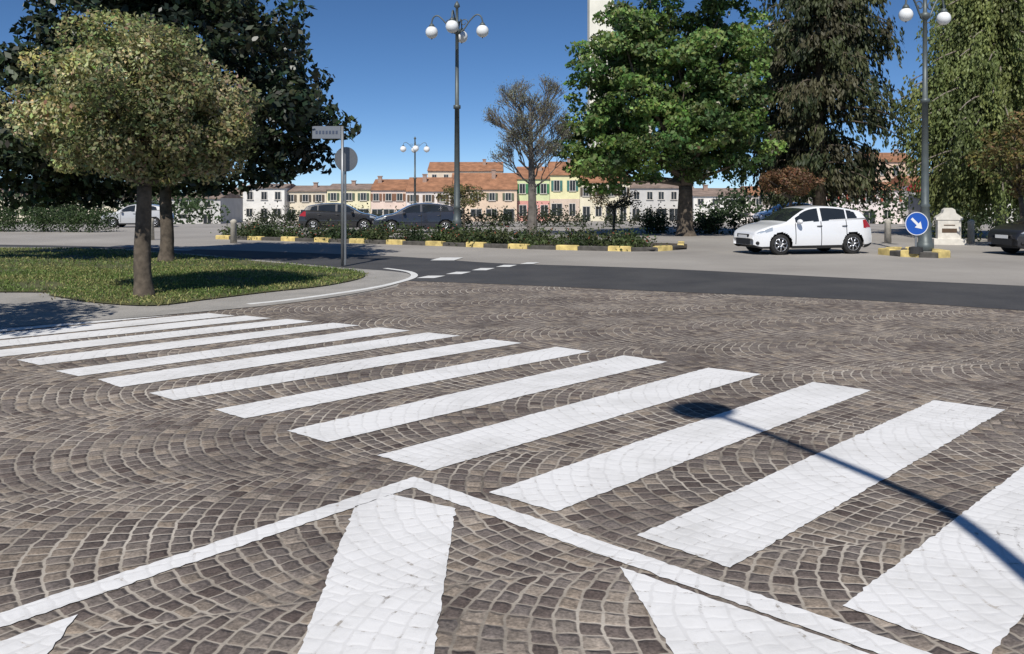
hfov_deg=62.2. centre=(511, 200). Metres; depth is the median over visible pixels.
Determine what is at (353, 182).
chimney
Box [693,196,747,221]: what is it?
walls
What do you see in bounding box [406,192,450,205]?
walls
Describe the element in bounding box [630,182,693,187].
roof
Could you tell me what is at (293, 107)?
magnolia tree
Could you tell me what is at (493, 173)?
chimney
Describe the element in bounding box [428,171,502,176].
walls
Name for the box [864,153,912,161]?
roof
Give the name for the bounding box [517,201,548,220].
ground floor
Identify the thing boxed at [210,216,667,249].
rose bed
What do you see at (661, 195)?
windows
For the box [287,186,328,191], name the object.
roof
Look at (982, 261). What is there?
ground
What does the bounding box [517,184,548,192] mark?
shutters
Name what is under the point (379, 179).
chimney
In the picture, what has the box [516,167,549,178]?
roof
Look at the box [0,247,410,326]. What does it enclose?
sidewalk
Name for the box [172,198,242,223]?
walls
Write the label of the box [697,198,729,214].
window frames
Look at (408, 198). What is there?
shutters
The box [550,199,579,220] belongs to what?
ground floor
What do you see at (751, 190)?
roof
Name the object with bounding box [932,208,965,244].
stone memorial
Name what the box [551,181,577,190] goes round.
shutters
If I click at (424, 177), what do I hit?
chimney
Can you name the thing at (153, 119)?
variegated round tree
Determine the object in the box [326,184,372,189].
roof
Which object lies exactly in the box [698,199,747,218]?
windows
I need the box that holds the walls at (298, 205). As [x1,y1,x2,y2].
[287,191,326,218]
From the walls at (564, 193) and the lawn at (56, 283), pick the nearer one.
the lawn at (56, 283)
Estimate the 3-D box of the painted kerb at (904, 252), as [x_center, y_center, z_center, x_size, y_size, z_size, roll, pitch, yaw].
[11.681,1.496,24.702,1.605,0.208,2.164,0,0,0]
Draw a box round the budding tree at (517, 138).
[481,73,573,235]
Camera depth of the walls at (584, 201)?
150.00 m
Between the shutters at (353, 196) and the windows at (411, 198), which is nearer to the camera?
the windows at (411, 198)
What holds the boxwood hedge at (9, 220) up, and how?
on the ground at (982, 261)
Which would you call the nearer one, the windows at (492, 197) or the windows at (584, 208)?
the windows at (492, 197)
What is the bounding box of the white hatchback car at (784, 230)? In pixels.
[733,201,871,254]
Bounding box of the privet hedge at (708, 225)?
[637,198,766,233]
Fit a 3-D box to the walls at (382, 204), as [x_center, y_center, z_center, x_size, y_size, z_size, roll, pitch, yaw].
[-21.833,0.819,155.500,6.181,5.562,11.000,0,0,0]
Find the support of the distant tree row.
on the ground at (982, 261)
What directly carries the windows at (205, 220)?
attached to the window frames
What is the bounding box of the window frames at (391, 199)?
[373,193,402,214]
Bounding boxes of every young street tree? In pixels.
[434,183,487,226]
[588,185,641,230]
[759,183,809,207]
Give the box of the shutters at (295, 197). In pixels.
[287,195,323,200]
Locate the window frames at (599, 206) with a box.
[582,187,626,219]
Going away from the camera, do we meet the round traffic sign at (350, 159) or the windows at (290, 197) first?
the round traffic sign at (350, 159)
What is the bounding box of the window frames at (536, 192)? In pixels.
[519,183,546,214]
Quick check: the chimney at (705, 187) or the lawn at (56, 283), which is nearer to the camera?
the lawn at (56, 283)
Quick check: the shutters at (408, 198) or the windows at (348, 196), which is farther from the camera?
the windows at (348, 196)
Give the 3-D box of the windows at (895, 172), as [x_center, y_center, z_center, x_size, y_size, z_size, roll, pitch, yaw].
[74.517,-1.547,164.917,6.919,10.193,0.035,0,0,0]
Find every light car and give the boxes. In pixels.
[100,203,173,227]
[753,202,811,221]
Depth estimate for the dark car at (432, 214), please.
41.82 m
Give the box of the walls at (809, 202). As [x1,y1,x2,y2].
[748,195,810,221]
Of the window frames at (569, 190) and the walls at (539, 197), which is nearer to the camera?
the window frames at (569, 190)
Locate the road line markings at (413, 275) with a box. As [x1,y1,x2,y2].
[159,249,538,303]
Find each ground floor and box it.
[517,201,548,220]
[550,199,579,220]
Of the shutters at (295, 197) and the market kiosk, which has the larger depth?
the shutters at (295, 197)
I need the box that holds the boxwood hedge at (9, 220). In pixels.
[0,202,118,232]
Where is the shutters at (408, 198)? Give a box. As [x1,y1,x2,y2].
[407,195,448,201]
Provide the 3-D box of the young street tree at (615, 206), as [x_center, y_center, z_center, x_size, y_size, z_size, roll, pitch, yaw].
[5.522,0.383,45.678,2.794,2.519,2.601,0,0,0]
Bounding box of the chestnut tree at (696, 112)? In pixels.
[545,0,787,235]
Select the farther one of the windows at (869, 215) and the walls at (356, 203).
the walls at (356, 203)
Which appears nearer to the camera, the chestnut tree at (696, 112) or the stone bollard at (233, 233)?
the stone bollard at (233, 233)
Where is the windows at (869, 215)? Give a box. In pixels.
[834,196,901,222]
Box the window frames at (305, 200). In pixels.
[287,194,321,213]
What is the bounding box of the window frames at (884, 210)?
[836,193,902,221]
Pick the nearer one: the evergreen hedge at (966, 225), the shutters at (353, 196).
the evergreen hedge at (966, 225)
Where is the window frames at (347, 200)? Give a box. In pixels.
[330,192,366,211]
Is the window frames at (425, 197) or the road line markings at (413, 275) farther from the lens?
the window frames at (425, 197)
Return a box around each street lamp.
[400,137,429,203]
[426,1,488,232]
[898,0,950,250]
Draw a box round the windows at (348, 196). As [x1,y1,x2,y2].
[331,193,368,213]
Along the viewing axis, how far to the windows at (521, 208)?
149.90 m
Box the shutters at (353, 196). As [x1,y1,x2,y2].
[328,193,368,199]
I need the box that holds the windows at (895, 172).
[881,166,912,174]
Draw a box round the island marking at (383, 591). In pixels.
[0,477,931,653]
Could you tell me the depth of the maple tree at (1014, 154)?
28.54 m
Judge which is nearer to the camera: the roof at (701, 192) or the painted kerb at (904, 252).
the painted kerb at (904, 252)
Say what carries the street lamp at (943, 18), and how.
on the traffic island
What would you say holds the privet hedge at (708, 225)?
on the ground at (982, 261)
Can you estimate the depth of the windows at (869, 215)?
131.90 m
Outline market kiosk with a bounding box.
[904,180,944,226]
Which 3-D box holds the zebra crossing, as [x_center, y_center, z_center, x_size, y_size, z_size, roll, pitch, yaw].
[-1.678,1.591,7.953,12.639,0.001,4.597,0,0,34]
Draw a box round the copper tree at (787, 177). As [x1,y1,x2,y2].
[757,165,825,206]
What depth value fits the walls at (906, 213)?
130.86 m
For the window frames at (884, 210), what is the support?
attached to the walls at (879, 218)
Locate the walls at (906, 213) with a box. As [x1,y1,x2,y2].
[897,186,1015,223]
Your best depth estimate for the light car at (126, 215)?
50.42 m
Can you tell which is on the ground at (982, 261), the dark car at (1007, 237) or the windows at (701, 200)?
the dark car at (1007, 237)
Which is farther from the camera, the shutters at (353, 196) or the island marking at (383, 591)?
the shutters at (353, 196)
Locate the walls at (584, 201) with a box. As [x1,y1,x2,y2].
[580,183,629,220]
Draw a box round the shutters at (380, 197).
[370,194,404,200]
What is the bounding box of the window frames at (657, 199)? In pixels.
[632,191,677,219]
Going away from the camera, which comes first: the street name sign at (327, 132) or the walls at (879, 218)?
the street name sign at (327, 132)
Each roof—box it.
[173,192,242,198]
[247,184,295,187]
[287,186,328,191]
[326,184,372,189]
[371,179,408,189]
[405,177,452,191]
[427,162,503,171]
[452,173,517,189]
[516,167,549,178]
[548,162,569,174]
[580,175,628,182]
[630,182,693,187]
[692,188,743,195]
[739,186,763,194]
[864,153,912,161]
[873,182,898,189]
[888,176,918,185]
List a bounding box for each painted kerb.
[216,235,683,251]
[878,247,950,257]
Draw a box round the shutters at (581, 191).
[580,187,628,195]
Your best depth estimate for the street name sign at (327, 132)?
20.39 m
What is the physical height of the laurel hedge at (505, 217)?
1.717 m
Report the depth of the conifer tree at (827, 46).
39.70 m
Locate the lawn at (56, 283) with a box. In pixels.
[0,247,364,304]
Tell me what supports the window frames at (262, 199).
attached to the walls at (257, 203)
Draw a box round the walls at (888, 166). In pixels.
[869,162,915,181]
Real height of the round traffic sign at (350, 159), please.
2.880 m
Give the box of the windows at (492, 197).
[460,193,513,220]
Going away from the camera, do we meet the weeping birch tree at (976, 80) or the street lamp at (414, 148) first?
the weeping birch tree at (976, 80)
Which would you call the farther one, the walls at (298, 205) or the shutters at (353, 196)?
the walls at (298, 205)
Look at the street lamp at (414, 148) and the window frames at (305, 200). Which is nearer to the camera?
the street lamp at (414, 148)
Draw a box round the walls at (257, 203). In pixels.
[243,188,290,220]
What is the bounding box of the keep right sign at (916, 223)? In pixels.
[905,212,928,253]
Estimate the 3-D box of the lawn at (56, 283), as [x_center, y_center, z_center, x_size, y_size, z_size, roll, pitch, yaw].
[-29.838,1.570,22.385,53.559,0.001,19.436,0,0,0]
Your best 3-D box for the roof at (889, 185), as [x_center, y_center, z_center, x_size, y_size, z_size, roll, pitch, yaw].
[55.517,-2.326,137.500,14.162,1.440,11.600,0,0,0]
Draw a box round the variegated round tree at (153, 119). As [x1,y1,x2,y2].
[0,4,264,296]
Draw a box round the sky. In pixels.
[0,0,942,187]
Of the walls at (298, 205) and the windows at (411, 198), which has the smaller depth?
the windows at (411, 198)
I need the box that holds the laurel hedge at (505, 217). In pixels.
[244,200,676,226]
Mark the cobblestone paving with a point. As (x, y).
(100, 479)
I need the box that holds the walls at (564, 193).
[550,175,579,198]
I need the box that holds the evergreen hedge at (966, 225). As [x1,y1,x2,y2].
[931,202,1019,241]
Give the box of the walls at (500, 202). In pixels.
[451,190,516,220]
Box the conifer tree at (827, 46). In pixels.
[733,0,906,212]
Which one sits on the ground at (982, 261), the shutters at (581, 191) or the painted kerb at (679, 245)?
the painted kerb at (679, 245)
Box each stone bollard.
[151,218,154,239]
[230,219,236,242]
[884,219,891,242]
[967,219,974,243]
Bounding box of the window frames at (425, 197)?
[410,194,444,201]
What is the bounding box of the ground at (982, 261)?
[0,221,1023,310]
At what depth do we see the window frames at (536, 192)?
149.86 m
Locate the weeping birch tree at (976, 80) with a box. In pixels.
[890,0,1023,236]
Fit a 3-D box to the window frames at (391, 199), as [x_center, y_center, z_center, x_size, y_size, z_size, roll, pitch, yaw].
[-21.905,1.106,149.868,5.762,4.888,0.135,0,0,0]
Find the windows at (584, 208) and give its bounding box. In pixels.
[583,188,625,220]
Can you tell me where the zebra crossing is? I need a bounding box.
[0,313,1023,653]
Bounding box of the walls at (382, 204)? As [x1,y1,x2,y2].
[371,190,405,212]
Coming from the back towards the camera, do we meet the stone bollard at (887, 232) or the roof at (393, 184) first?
the roof at (393, 184)
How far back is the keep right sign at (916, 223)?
23.96 m
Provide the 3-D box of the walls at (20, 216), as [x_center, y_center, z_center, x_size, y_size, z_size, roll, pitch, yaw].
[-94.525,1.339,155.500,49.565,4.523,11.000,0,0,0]
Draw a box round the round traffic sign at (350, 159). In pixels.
[335,147,357,264]
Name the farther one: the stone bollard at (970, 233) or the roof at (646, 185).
the roof at (646, 185)
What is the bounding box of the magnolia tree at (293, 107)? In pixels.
[0,0,361,261]
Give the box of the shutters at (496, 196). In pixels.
[453,193,513,199]
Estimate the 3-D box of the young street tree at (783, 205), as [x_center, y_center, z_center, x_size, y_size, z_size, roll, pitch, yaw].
[16.018,0.095,49.774,3.376,3.092,3.327,0,0,0]
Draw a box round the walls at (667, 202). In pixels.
[630,188,678,220]
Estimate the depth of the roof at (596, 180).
150.65 m
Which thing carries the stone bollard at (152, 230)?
on the ground at (982, 261)
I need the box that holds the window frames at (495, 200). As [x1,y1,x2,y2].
[461,193,514,220]
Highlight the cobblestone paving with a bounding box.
[0,281,1023,653]
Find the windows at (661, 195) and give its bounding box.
[633,192,677,220]
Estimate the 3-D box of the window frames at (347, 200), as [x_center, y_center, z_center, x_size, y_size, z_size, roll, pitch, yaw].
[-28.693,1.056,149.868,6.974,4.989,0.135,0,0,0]
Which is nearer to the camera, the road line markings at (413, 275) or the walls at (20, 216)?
the road line markings at (413, 275)
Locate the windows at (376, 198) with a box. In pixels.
[372,194,401,216]
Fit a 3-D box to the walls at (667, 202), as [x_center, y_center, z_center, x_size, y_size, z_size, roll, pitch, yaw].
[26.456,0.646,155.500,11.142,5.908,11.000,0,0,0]
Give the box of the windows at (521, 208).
[519,184,547,215]
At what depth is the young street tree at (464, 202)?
51.12 m
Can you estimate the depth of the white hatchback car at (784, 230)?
25.32 m
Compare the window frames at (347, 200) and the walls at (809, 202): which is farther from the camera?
the window frames at (347, 200)
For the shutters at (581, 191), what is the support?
attached to the window frames at (599, 206)
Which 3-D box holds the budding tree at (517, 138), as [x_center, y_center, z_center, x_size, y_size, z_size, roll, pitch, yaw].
[0.763,-2.117,38.190,4.100,7.446,4.412,0,0,-42]
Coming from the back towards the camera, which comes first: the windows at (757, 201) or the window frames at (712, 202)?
the window frames at (712, 202)
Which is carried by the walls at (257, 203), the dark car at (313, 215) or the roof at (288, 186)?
the roof at (288, 186)
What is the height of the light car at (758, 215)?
1.620 m
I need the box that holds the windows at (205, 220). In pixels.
[180,201,210,222]
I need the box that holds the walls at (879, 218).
[811,190,901,223]
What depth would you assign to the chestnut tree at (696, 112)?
36.84 m
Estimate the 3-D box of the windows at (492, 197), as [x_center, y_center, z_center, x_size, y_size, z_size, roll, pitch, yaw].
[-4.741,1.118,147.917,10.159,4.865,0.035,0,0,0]
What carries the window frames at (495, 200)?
attached to the walls at (500, 202)
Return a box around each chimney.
[351,180,356,185]
[377,176,382,182]
[422,174,427,181]
[491,169,495,178]
[702,185,707,190]
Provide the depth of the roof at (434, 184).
148.36 m
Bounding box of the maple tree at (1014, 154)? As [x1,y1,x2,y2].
[965,108,1023,218]
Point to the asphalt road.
(996, 296)
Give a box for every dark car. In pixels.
[298,202,377,229]
[373,201,453,232]
[987,217,1023,252]
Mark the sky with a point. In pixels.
(398, 82)
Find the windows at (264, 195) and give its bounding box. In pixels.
[247,192,280,220]
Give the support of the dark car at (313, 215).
on the ground at (982, 261)
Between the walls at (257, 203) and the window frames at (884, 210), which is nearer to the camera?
the window frames at (884, 210)
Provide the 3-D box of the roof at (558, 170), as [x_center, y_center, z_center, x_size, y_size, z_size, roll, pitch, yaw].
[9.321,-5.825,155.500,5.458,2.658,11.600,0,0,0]
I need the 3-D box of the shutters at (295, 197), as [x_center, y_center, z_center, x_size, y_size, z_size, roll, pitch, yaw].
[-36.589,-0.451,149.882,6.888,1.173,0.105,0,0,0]
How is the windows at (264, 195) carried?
attached to the window frames at (262, 199)
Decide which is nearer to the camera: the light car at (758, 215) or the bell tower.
the light car at (758, 215)
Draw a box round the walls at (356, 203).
[327,190,370,213]
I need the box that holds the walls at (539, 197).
[517,179,549,217]
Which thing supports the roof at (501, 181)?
on the walls at (500, 202)
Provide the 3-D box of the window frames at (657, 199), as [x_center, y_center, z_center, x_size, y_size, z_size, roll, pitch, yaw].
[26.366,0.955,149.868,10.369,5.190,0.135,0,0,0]
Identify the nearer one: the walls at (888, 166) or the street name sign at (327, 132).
the street name sign at (327, 132)
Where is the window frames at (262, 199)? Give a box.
[246,191,281,215]
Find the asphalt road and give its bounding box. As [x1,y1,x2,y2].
[0,245,1023,309]
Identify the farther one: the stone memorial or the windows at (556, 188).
the windows at (556, 188)
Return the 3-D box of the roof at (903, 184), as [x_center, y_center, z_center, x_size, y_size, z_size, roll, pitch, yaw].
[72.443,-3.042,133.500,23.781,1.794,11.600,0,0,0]
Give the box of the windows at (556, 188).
[552,181,574,215]
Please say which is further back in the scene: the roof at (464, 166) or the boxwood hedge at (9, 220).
the roof at (464, 166)
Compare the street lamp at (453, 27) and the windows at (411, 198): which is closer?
the street lamp at (453, 27)
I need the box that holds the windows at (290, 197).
[288,195,320,220]
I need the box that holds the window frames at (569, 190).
[551,180,575,215]
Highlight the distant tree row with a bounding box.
[0,178,1018,223]
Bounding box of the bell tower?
[587,0,613,147]
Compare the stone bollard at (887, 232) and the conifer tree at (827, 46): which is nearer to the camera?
the stone bollard at (887, 232)
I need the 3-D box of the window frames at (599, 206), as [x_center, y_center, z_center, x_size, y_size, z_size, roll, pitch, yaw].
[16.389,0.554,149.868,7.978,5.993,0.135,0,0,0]
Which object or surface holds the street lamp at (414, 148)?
on the ground at (982, 261)
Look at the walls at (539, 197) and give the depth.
150.00 m
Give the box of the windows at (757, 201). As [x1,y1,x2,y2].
[755,198,804,212]
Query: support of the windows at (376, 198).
attached to the window frames at (391, 199)
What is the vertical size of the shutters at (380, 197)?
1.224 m
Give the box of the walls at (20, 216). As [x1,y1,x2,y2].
[0,196,122,220]
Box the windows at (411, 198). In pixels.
[410,195,445,201]
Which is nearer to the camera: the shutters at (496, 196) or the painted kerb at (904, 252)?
the painted kerb at (904, 252)
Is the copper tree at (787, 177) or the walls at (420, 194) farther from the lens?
the walls at (420, 194)

